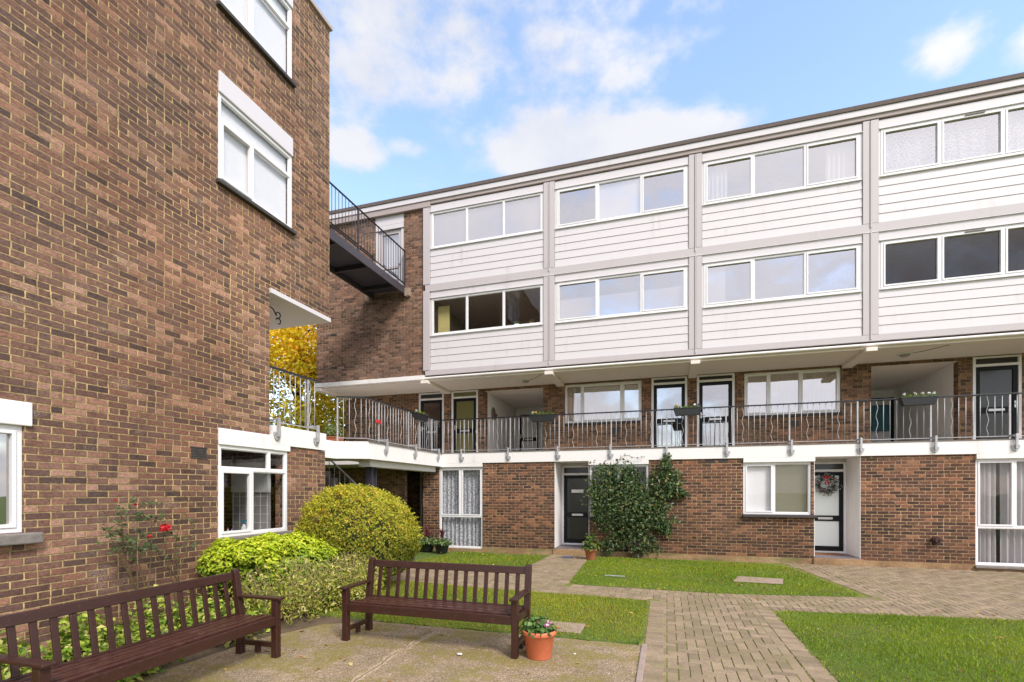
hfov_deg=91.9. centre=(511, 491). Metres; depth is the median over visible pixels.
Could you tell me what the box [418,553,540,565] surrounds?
lawn
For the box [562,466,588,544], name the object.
door
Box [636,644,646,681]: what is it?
kerb edging
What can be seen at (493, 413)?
wall ornament
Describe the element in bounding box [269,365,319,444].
passage railing
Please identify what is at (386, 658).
patio crack
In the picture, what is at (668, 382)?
door
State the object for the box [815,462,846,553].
door
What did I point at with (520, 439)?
door
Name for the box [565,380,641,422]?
window
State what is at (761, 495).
window
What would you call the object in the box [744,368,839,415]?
window
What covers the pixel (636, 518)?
climbing shrub
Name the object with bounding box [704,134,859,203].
window
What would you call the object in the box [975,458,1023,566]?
window
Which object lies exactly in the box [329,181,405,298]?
steel footbridge
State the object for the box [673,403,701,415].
rail planter
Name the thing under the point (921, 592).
path
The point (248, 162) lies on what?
window
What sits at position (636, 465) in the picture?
window
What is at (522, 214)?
window
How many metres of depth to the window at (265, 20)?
8.20 m
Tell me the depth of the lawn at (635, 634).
6.49 m
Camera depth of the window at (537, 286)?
13.95 m
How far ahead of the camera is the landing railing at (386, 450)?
12.39 m
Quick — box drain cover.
[733,576,782,584]
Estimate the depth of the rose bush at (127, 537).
5.70 m
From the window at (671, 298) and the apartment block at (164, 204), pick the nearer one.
the apartment block at (164, 204)
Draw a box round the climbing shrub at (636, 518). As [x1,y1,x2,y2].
[580,452,689,558]
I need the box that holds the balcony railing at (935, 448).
[441,392,1023,461]
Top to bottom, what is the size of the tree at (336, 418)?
8.798 m
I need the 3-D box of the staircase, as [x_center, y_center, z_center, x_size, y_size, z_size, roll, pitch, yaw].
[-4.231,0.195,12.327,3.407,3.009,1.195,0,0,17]
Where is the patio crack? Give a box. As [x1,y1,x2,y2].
[353,632,435,681]
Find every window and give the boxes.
[0,424,21,533]
[218,92,291,227]
[218,445,286,537]
[220,0,291,78]
[432,193,541,247]
[432,285,541,334]
[440,467,482,548]
[556,166,686,227]
[556,266,686,321]
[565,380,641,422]
[590,464,648,516]
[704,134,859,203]
[704,244,859,306]
[743,462,810,514]
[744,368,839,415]
[881,103,1023,174]
[881,223,1023,288]
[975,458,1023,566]
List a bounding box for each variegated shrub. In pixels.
[223,556,340,624]
[310,551,385,609]
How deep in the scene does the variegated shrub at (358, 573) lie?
7.21 m
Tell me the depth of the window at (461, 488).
14.37 m
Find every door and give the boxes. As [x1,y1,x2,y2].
[379,229,400,283]
[419,392,443,452]
[420,472,422,537]
[452,390,477,452]
[518,408,539,450]
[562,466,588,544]
[651,376,686,447]
[697,373,734,445]
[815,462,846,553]
[871,389,896,441]
[973,354,1021,438]
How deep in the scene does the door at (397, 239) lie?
15.13 m
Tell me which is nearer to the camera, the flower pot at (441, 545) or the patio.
the patio
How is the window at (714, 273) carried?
in the apartment block at (839, 258)
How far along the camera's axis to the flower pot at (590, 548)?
12.23 m
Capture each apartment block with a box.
[0,0,332,657]
[315,72,1023,572]
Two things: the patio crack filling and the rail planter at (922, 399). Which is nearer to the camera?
the patio crack filling
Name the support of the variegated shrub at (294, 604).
on the flower bed soil
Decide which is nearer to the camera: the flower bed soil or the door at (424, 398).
the flower bed soil
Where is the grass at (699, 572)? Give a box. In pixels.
[307,551,1023,681]
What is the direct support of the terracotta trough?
on the apartment block at (839, 258)
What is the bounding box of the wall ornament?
[491,407,497,419]
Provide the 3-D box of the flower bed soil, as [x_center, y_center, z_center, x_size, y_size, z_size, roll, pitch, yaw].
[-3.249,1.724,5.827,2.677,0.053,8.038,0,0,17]
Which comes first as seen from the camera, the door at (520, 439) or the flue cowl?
the flue cowl
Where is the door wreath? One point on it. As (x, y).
(818, 481)
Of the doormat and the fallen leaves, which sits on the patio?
the fallen leaves
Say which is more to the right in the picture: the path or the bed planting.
the path
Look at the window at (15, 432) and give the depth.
4.94 m
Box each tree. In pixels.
[269,324,345,440]
[269,357,293,423]
[317,395,345,440]
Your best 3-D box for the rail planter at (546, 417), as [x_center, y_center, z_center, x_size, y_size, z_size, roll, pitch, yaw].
[0.832,-2.048,13.488,0.716,0.296,0.202,0,0,17]
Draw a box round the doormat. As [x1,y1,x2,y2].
[815,552,841,554]
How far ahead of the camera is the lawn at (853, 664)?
5.27 m
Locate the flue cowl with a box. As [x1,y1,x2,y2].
[931,536,942,542]
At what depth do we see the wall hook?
8.61 m
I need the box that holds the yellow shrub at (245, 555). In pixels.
[195,529,343,604]
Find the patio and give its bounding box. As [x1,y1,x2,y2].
[134,622,641,681]
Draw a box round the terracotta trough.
[324,415,343,440]
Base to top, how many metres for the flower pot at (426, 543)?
0.797 m
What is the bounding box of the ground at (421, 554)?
[413,544,999,644]
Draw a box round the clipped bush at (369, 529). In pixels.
[293,482,423,580]
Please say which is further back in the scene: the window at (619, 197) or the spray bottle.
the window at (619, 197)
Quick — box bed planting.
[0,584,270,681]
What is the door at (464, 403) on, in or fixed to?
in the apartment block at (839, 258)
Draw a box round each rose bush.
[96,496,168,616]
[138,515,197,614]
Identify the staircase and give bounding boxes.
[325,461,414,559]
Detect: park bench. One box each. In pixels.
[0,568,284,681]
[339,557,531,658]
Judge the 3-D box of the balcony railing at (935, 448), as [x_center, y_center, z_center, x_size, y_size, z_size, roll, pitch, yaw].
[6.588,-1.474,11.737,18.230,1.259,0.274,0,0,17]
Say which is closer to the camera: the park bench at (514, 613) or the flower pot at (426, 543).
the park bench at (514, 613)
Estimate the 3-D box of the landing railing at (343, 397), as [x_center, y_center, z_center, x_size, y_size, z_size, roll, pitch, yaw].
[-3.587,-1.607,10.981,0.609,0.994,0.050,0,0,-6]
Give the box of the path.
[391,554,1023,681]
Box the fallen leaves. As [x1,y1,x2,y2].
[224,550,1006,681]
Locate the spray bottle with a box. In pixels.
[241,519,246,529]
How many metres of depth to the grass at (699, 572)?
6.52 m
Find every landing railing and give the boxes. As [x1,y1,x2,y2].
[336,396,363,440]
[364,397,439,461]
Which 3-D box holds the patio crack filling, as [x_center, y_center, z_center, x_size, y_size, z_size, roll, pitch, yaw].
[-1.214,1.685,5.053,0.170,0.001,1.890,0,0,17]
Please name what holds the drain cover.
on the lawn at (710, 585)
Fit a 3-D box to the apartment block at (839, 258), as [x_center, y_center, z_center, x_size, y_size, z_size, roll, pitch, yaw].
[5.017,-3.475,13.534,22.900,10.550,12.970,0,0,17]
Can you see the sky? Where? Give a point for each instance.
(425, 95)
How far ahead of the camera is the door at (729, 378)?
13.65 m
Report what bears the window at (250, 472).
in the apartment block at (164, 204)
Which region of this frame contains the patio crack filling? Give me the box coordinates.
[351,631,439,681]
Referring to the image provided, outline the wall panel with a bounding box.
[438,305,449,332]
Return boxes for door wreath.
[815,471,841,495]
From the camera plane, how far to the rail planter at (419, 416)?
13.23 m
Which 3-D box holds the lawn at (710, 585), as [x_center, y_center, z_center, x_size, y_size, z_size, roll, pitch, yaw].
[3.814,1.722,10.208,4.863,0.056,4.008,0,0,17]
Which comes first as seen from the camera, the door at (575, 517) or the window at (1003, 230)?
the window at (1003, 230)
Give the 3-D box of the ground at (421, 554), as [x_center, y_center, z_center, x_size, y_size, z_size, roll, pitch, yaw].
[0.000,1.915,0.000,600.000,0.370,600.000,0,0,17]
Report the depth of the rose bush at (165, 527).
6.17 m
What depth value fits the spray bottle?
8.00 m
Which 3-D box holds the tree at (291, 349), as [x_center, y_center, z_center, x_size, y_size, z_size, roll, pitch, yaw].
[-8.590,-3.443,20.715,7.370,10.304,6.528,0,0,-9]
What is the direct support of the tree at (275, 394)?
on the ground at (421, 554)
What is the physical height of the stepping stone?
0.051 m
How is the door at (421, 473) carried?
in the apartment block at (839, 258)
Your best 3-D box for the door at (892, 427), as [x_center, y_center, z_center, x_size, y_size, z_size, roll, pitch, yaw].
[11.374,-2.117,15.319,0.870,2.025,0.090,0,0,17]
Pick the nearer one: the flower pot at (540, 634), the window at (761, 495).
the flower pot at (540, 634)
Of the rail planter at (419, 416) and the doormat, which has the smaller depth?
the doormat
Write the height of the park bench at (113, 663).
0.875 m
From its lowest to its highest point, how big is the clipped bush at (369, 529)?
1.873 m
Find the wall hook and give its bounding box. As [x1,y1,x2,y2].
[269,305,280,324]
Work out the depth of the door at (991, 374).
11.83 m
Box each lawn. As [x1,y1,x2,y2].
[307,580,648,644]
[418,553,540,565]
[571,557,855,596]
[778,611,1023,681]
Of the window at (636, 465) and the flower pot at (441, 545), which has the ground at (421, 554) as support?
the flower pot at (441, 545)
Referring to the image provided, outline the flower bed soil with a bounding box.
[7,578,423,681]
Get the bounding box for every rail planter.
[412,409,427,421]
[529,411,555,421]
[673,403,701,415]
[898,391,938,405]
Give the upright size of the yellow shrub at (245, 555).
1.116 m
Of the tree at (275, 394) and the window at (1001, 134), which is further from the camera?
the tree at (275, 394)
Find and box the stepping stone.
[549,621,584,633]
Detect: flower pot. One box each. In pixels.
[419,524,435,551]
[431,527,452,552]
[519,614,556,660]
[581,532,599,559]
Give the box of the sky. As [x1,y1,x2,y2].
[269,0,1023,432]

